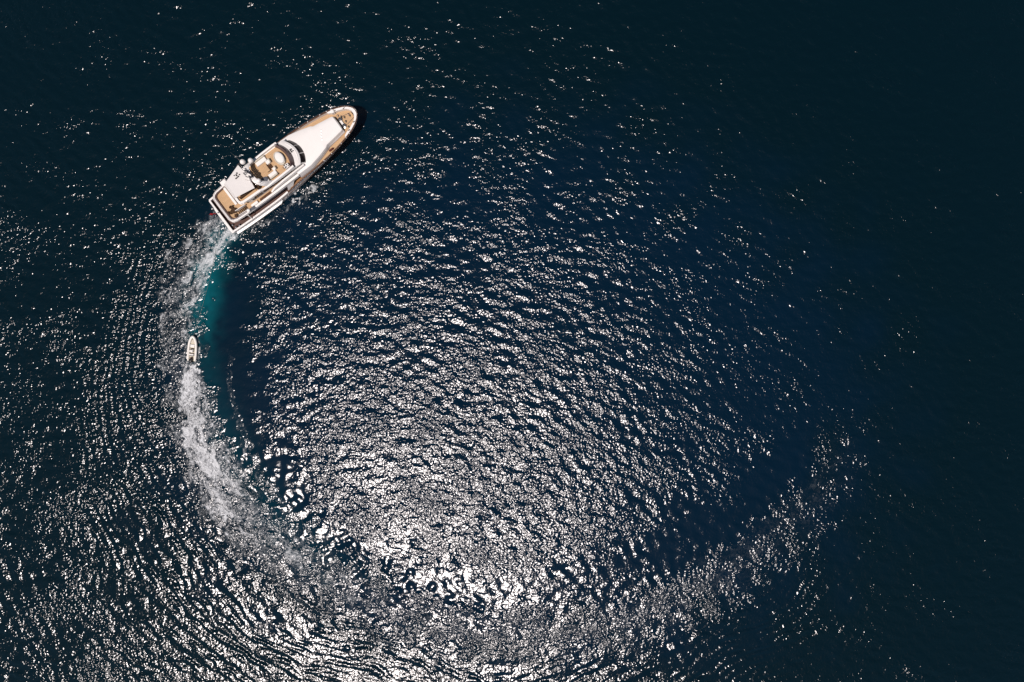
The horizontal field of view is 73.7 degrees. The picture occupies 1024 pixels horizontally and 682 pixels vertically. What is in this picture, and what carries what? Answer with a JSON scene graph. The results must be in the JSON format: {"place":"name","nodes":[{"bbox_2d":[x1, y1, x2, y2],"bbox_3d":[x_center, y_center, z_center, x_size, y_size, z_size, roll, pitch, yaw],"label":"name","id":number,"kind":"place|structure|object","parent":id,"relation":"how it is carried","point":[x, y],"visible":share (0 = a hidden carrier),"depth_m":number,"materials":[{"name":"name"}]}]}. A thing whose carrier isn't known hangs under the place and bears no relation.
{"place":"outdoors","nodes":[
{"label":"outdoors","id":0,"kind":"place"},
{"bbox_2d":[0,0,1023,681],"bbox_3d":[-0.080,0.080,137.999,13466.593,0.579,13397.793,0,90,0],"label":"sea","id":1,"kind":"structure","parent":0,"point":[610,340],"depth_m":138.00,"materials":[{"name":"liquid"}]},
{"bbox_2d":[187,336,196,362],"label":"inflatable boat","id":2,"kind":"object","parent":1,"relation":"on","point":[192,350],"visible":1,"depth_m":137.31,"materials":[{"name":"rubber"}]},
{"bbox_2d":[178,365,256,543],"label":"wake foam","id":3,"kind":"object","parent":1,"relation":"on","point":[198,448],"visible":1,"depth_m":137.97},
{"bbox_2d":[160,185,315,559],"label":"wake foam","id":4,"kind":"object","parent":1,"relation":"on","point":[211,259],"visible":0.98,"depth_m":137.97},
{"bbox_2d":[209,105,357,233],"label":"motor yacht","id":5,"kind":"object","parent":1,"relation":"on","point":[268,180],"visible":1,"depth_m":132.23,"materials":[{"name":"paint"}]}
]}

